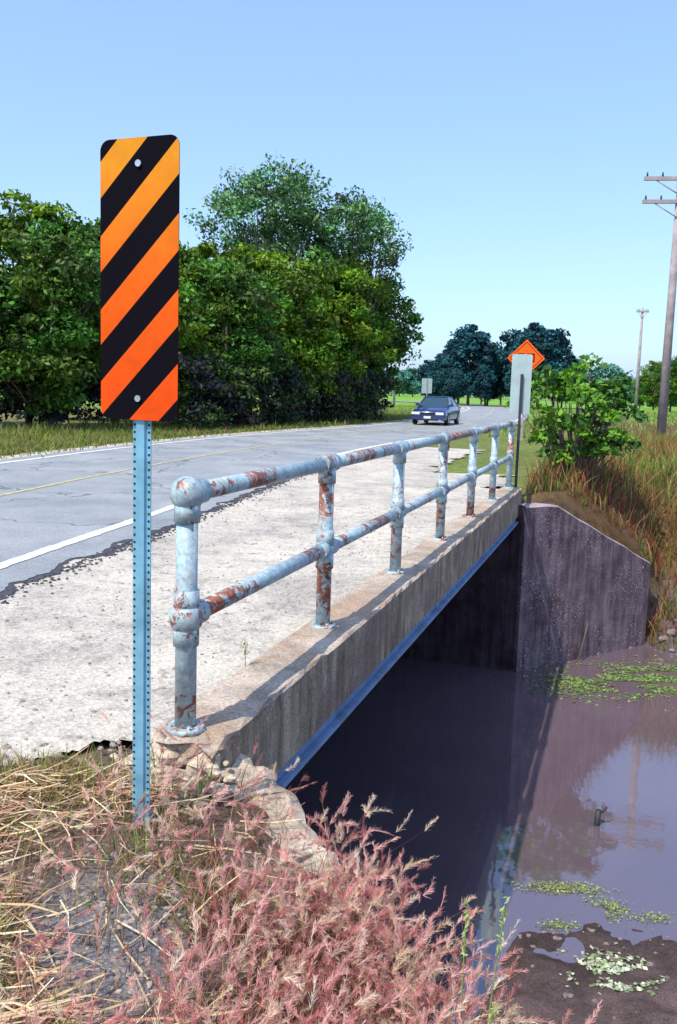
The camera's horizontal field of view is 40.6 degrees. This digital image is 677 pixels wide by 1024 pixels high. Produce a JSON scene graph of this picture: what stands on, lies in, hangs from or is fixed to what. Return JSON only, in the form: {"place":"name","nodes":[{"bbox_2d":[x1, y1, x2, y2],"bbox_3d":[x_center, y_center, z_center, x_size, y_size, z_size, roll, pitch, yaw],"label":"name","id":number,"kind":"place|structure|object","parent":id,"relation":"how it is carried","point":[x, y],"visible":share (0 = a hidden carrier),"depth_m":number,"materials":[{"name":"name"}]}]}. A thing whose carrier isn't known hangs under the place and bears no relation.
{"place":"outdoors","nodes":[
{"label":"outdoors","id":0,"kind":"place"},
{"bbox_2d":[0,408,412,458],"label":"verge grass","id":1,"kind":"structure","parent":0,"point":[13,442],"depth_m":27.37,"materials":[{"name":"green plant"}]},
{"bbox_2d":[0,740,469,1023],"bbox_3d":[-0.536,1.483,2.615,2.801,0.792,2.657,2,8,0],"label":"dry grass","id":2,"kind":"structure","parent":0,"point":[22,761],"depth_m":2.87,"materials":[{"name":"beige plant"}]},
{"bbox_2d":[0,400,528,599],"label":"road","id":3,"kind":"structure","parent":0,"point":[68,505],"depth_m":15.34,"materials":[{"name":"grey asphalt"}]},
{"bbox_2d":[411,396,459,424],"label":"sedan car","id":4,"kind":"object","parent":3,"relation":"on","point":[445,410],"visible":1,"depth_m":44.64,"materials":[{"name":"blue paint"}]},
{"bbox_2d":[0,707,602,1023],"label":"foxtail grass","id":5,"kind":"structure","parent":0,"point":[359,941],"depth_m":2.59,"materials":[{"name":"pink plant"}]},
{"bbox_2d":[0,390,676,1023],"bbox_3d":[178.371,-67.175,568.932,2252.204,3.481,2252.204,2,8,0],"label":"ground","id":6,"kind":"structure","parent":0,"point":[542,984],"depth_m":3.77,"materials":[{"name":"soil"}]},
{"bbox_2d":[0,231,31,336],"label":"deciduous tree","id":7,"kind":"object","parent":6,"relation":"on","point":[9,320],"visible":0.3,"depth_m":28.24,"materials":[{"name":"green plant"}]},
{"bbox_2d":[0,188,93,427],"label":"deciduous tree","id":8,"kind":"object","parent":6,"relation":"on","point":[21,221],"visible":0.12,"depth_m":31.88,"materials":[{"name":"green plant"}]},
{"bbox_2d":[8,223,90,419],"bbox_3d":[-11.643,-8.063,39.704,5.649,8.762,5.672,2,8,1],"label":"deciduous tree","id":9,"kind":"object","parent":6,"relation":"on","point":[74,236],"depth_m":38.71,"materials":[{"name":"green plant"}]},
{"bbox_2d":[0,218,100,430],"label":"deciduous tree","id":10,"kind":"object","parent":6,"relation":"on","point":[78,272],"visible":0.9,"depth_m":27.84,"materials":[{"name":"green plant"}]},
{"bbox_2d":[0,659,212,765],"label":"gravel shoulder","id":11,"kind":"object","parent":6,"relation":"on","point":[59,725],"visible":0.76,"depth_m":4.43},
{"bbox_2d":[0,499,435,768],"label":"loose stones","id":12,"kind":"object","parent":11,"relation":"on","point":[112,743],"visible":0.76,"depth_m":5.47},
{"bbox_2d":[38,216,202,424],"bbox_3d":[-8.266,-6.984,34.305,6.665,8.258,6.610,2,8,5],"label":"deciduous tree","id":13,"kind":"object","parent":6,"relation":"on","point":[88,230],"visible":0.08,"depth_m":32.69,"materials":[{"name":"green plant"}]},
{"bbox_2d":[100,134,179,823],"bbox_3d":[-0.682,-0.003,3.136,0.305,2.452,0.032,5,8,22],"label":"object marker sign","id":14,"kind":"object","parent":6,"relation":"on","point":[139,201],"visible":0.99,"depth_m":3.04,"materials":[{"name":"metal"}]},
{"bbox_2d":[95,280,215,411],"bbox_3d":[-6.521,-5.925,32.528,4.311,6.659,4.293,0,8,-15],"label":"deciduous tree","id":15,"kind":"object","parent":6,"relation":"on","point":[187,347],"visible":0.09,"depth_m":32.41,"materials":[{"name":"green plant"}]},
{"bbox_2d":[85,746,241,824],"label":"broken concrete chunks","id":16,"kind":"object","parent":6,"relation":"on","point":[216,768],"visible":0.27,"depth_m":3.77,"materials":[{"name":"beige concrete"}]},
{"bbox_2d":[0,774,363,1023],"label":"gravel stones","id":17,"kind":"object","parent":6,"relation":"on","point":[112,958],"visible":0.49,"depth_m":2.68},
{"bbox_2d":[0,339,399,429],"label":"undergrowth","id":18,"kind":"object","parent":6,"relation":"on","point":[330,407],"visible":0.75,"depth_m":35.43,"materials":[{"name":"green plant"}]},
{"bbox_2d":[177,240,254,421],"bbox_3d":[-6.478,-7.386,38.599,5.848,8.124,5.315,-2,9,-28],"label":"deciduous tree","id":19,"kind":"object","parent":6,"relation":"on","point":[200,253],"visible":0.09,"depth_m":37.62,"materials":[{"name":"green plant"}]},
{"bbox_2d":[190,242,244,415],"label":"deciduous tree","id":20,"kind":"object","parent":6,"relation":"on","point":[228,254],"visible":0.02,"depth_m":46.94,"materials":[{"name":"green plant"}]},
{"bbox_2d":[180,256,297,427],"bbox_3d":[-4.759,-6.685,37.080,5.673,7.028,5.626,5,8,23],"label":"deciduous tree","id":21,"kind":"object","parent":6,"relation":"on","point":[247,294],"visible":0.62,"depth_m":35.81,"materials":[{"name":"green plant"}]},
{"bbox_2d":[200,242,299,413],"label":"deciduous tree","id":22,"kind":"object","parent":6,"relation":"on","point":[251,265],"visible":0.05,"depth_m":41.86,"materials":[{"name":"green plant"}]},
{"bbox_2d":[0,447,514,688],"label":"gravel shoulder","id":23,"kind":"object","parent":6,"relation":"on","point":[362,487],"visible":0.66,"depth_m":7.42},
{"bbox_2d":[0,473,316,603],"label":"asphalt crumbs","id":24,"kind":"object","parent":23,"relation":"on","point":[159,533],"visible":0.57,"depth_m":8.72,"materials":[{"name":"grey asphalt"}]},
{"bbox_2d":[0,521,517,1023],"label":"green grass tuft","id":25,"kind":"object","parent":6,"relation":"on","point":[114,831],"visible":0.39,"depth_m":3.49,"materials":[{"name":"plant"}]},
{"bbox_2d":[182,152,343,417],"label":"tall tree","id":26,"kind":"object","parent":6,"relation":"on","point":[287,192],"visible":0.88,"depth_m":46.97,"materials":[{"name":"green plant"}]},
{"bbox_2d":[243,257,347,424],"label":"deciduous tree","id":27,"kind":"object","parent":6,"relation":"on","point":[318,352],"visible":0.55,"depth_m":40.10,"materials":[{"name":"green plant"}]},
{"bbox_2d":[275,245,377,418],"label":"deciduous tree","id":28,"kind":"object","parent":6,"relation":"on","point":[332,262],"visible":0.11,"depth_m":44.77,"materials":[{"name":"green plant"}]},
{"bbox_2d":[288,267,383,421],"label":"deciduous tree","id":29,"kind":"object","parent":6,"relation":"on","point":[361,325],"visible":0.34,"depth_m":44.17,"materials":[{"name":"green plant"}]},
{"bbox_2d":[284,185,413,418],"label":"tall tree","id":30,"kind":"object","parent":6,"relation":"on","point":[362,240],"visible":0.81,"depth_m":48.30,"materials":[{"name":"green plant"}]},
{"bbox_2d":[315,255,398,406],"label":"deciduous tree","id":31,"kind":"object","parent":6,"relation":"on","point":[387,327],"visible":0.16,"depth_m":49.04,"materials":[{"name":"green plant"}]},
{"bbox_2d":[240,640,509,1023],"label":"wild grass stems","id":32,"kind":"object","parent":6,"relation":"on","point":[501,924],"visible":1,"depth_m":2.38,"materials":[{"name":"green plant"}]},
{"bbox_2d":[82,401,676,439],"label":"meadow grass","id":33,"kind":"structure","parent":6,"relation":"on","point":[671,418],"depth_m":52.14,"materials":[{"name":"green plant"}]},
{"bbox_2d":[355,271,424,402],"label":"deciduous tree","id":34,"kind":"object","parent":6,"relation":"on","point":[400,343],"visible":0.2,"depth_m":52.98,"materials":[{"name":"green plant"}]},
{"bbox_2d":[393,362,396,405],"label":"utility pole","id":35,"kind":"object","parent":6,"relation":"on","point":[394,393],"depth_m":91.15,"materials":[{"name":"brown wood"}]},
{"bbox_2d":[150,486,650,912],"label":"bridge","id":36,"kind":"structure","parent":6,"relation":"on","point":[508,580],"depth_m":8.92,"materials":[{"name":"concrete"}]},
{"bbox_2d":[166,420,515,737],"bbox_3d":[1.045,-0.261,9.225,0.162,1.109,11.442,4,8,17],"label":"bridge railing","id":37,"kind":"object","parent":36,"relation":"on","point":[191,612],"visible":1,"depth_m":5.23,"materials":[{"name":"silver metal"}]},
{"bbox_2d":[391,369,414,396],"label":"distant tree","id":38,"kind":"object","parent":6,"relation":"on","point":[403,384],"visible":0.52,"depth_m":294.61,"materials":[{"name":"green plant"}]},
{"bbox_2d":[400,367,420,396],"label":"distant tree","id":39,"kind":"object","parent":6,"relation":"on","point":[413,386],"visible":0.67,"depth_m":294.53,"materials":[{"name":"green plant"}]},
{"bbox_2d":[416,360,431,395],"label":"distant tree","id":40,"kind":"object","parent":6,"relation":"on","point":[425,368],"visible":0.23,"depth_m":147.65,"materials":[{"name":"green plant"}]},
{"bbox_2d":[422,378,431,395],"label":"speed limit sign","id":41,"kind":"object","parent":6,"relation":"on","point":[426,385],"visible":0.98,"depth_m":74.22,"materials":[{"name":"metal"}]},
{"bbox_2d":[419,370,447,395],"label":"distant tree","id":42,"kind":"object","parent":6,"relation":"on","point":[435,392],"visible":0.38,"depth_m":117.93,"materials":[{"name":"green plant"}]},
{"bbox_2d":[428,349,464,379],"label":"distant tree","id":43,"kind":"object","parent":6,"relation":"on","point":[436,364],"visible":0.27,"depth_m":128.26,"materials":[{"name":"green plant"}]},
{"bbox_2d":[433,366,471,399],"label":"distant tree","id":44,"kind":"object","parent":6,"relation":"on","point":[455,389],"visible":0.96,"depth_m":116.07,"materials":[{"name":"green plant"}]},
{"bbox_2d":[440,324,498,404],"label":"distant tree","id":45,"kind":"object","parent":6,"relation":"on","point":[478,348],"visible":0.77,"depth_m":121.33,"materials":[{"name":"green plant"}]},
{"bbox_2d":[467,364,496,405],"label":"distant tree","id":46,"kind":"object","parent":6,"relation":"on","point":[484,376],"visible":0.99,"depth_m":119.91,"materials":[{"name":"green plant"}]},
{"bbox_2d":[486,378,503,405],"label":"distant tree","id":47,"kind":"object","parent":6,"relation":"on","point":[495,395],"visible":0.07,"depth_m":128.20,"materials":[{"name":"green plant"}]},
{"bbox_2d":[497,391,508,404],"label":"distant tree","id":48,"kind":"object","parent":6,"relation":"on","point":[500,399],"depth_m":138.74,"materials":[{"name":"green plant"}]},
{"bbox_2d":[491,328,526,394],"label":"distant tree","id":49,"kind":"object","parent":6,"relation":"on","point":[503,366],"visible":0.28,"depth_m":124.39,"materials":[{"name":"green plant"}]},
{"bbox_2d":[379,370,647,403],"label":"distant tree line","id":50,"kind":"object","parent":6,"relation":"on","point":[540,397],"visible":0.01,"depth_m":348.27,"materials":[{"name":"green plant"}]},
{"bbox_2d":[509,354,532,486],"bbox_3d":[2.884,-0.924,14.789,0.320,3.215,0.064,4,8,14],"label":"object marker sign","id":51,"kind":"object","parent":6,"relation":"on","point":[521,376],"visible":0.9,"depth_m":14.67,"materials":[{"name":"metal"}]},
{"bbox_2d":[502,369,543,400],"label":"distant tree","id":52,"kind":"object","parent":6,"relation":"on","point":[508,384],"visible":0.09,"depth_m":116.42,"materials":[{"name":"green plant"}]},
{"bbox_2d":[508,340,544,440],"bbox_3d":[6.638,-4.320,32.682,1.320,3.640,0.073,3,8,12],"label":"warning sign","id":53,"kind":"object","parent":6,"relation":"on","point":[526,347],"visible":0.57,"depth_m":32.45,"materials":[{"name":"orange reflective sheeting"},{"name":"bare metal"}]},
{"bbox_2d":[506,322,571,404],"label":"distant tree","id":54,"kind":"object","parent":6,"relation":"on","point":[550,345],"visible":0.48,"depth_m":116.26,"materials":[{"name":"green plant"}]},
{"bbox_2d":[535,344,584,406],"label":"distant tree","id":55,"kind":"object","parent":6,"relation":"on","point":[572,357],"visible":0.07,"depth_m":121.72,"materials":[{"name":"green plant"}]},
{"bbox_2d":[505,352,648,484],"bbox_3d":[4.298,-1.310,16.811,2.294,3.213,1.982,-1,8,-18],"label":"shrub","id":56,"kind":"object","parent":6,"relation":"on","point":[596,443],"visible":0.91,"depth_m":16.51,"materials":[{"name":"green plant"}]},
{"bbox_2d":[493,619,676,1023],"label":"creek stones","id":57,"kind":"object","parent":6,"relation":"on","point":[671,632],"visible":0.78,"depth_m":7.44,"materials":[{"name":"grey stone"}]},
{"bbox_2d":[519,423,676,643],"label":"bank grass","id":58,"kind":"structure","parent":6,"relation":"on","point":[654,453],"depth_m":17.64,"materials":[{"name":"green plant"}]},
{"bbox_2d":[585,363,628,404],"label":"distant tree","id":59,"kind":"object","parent":6,"relation":"on","point":[612,370],"visible":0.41,"depth_m":229.71,"materials":[{"name":"green plant"}]},
{"bbox_2d":[625,383,646,403],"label":"distant tree","id":60,"kind":"object","parent":6,"relation":"on","point":[629,391],"visible":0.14,"depth_m":226.75,"materials":[{"name":"green plant"}]},
{"bbox_2d":[631,376,649,407],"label":"distant tree","id":61,"kind":"object","parent":6,"relation":"on","point":[640,393],"visible":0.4,"depth_m":168.21,"materials":[{"name":"green plant"}]},
{"bbox_2d":[633,307,648,418],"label":"utility pole","id":62,"kind":"object","parent":6,"relation":"on","point":[642,311],"visible":0.96,"depth_m":73.80,"materials":[{"name":"wood"}]},
{"bbox_2d":[639,360,671,409],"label":"distant tree","id":63,"kind":"object","parent":6,"relation":"on","point":[651,398],"visible":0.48,"depth_m":137.95,"materials":[{"name":"green plant"}]},
{"bbox_2d":[637,538,676,650],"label":"water edge weeds","id":64,"kind":"object","parent":6,"relation":"on","point":[649,556],"visible":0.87,"depth_m":16.65,"materials":[{"name":"brown plant"}]},
{"bbox_2d":[642,172,676,437],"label":"utility pole","id":65,"kind":"object","parent":6,"relation":"on","point":[665,375],"visible":0.92,"depth_m":31.23,"materials":[{"name":"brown wood"}]},
{"bbox_2d":[648,359,676,411],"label":"distant tree","id":66,"kind":"object","parent":6,"relation":"on","point":[655,378],"visible":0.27,"depth_m":128.34,"materials":[{"name":"green plant"}]},
{"bbox_2d":[668,356,676,406],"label":"distant tree","id":67,"kind":"object","parent":6,"relation":"on","point":[673,384],"visible":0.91,"depth_m":123.28,"materials":[{"name":"green plant"}]},
{"bbox_2d":[0,0,676,391],"label":"sky","id":68,"kind":"structure","parent":0,"point":[515,143],"materials":[{"name":"blue"}]},
{"bbox_2d":[285,645,676,1023],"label":"creek water","id":69,"kind":"structure","parent":0,"point":[504,776],"depth_m":10.12,"materials":[{"name":"purple liquid"}]},
{"bbox_2d":[488,654,676,711],"bbox_3d":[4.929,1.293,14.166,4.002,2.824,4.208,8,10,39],"label":"duckweed","id":70,"kind":"object","parent":69,"relation":"on","point":[608,677],"visible":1,"depth_m":14.38,"materials":[{"name":"green plant"}]},
{"bbox_2d":[577,622,588,661],"bbox_3d":[4.215,1.996,15.528,0.033,1.014,0.634,7,9,35],"label":"driftwood stick","id":71,"kind":"object","parent":69,"relation":"in","point":[580,652],"visible":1,"depth_m":15.44,"materials":[{"name":"grey wood"}]},
{"bbox_2d":[495,878,674,932],"bbox_3d":[2.169,3.428,7.991,1.548,0.028,0.869,2,8,0],"label":"floating algae","id":72,"kind":"object","parent":69,"relation":"on","point":[561,886],"visible":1,"depth_m":8.05,"materials":[{"name":"green plant"}]},
{"bbox_2d":[594,806,607,825],"bbox_3d":[2.714,3.204,9.510,0.138,0.310,0.078,0,8,-14],"label":"tree stump","id":73,"kind":"object","parent":69,"relation":"in","point":[598,813],"visible":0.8,"depth_m":9.48,"materials":[{"name":"wood"}]},
{"bbox_2d":[557,942,666,995],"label":"water plants","id":74,"kind":"object","parent":69,"relation":"on","point":[616,969],"visible":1,"depth_m":7.03,"materials":[{"name":"green plant"}]}
]}

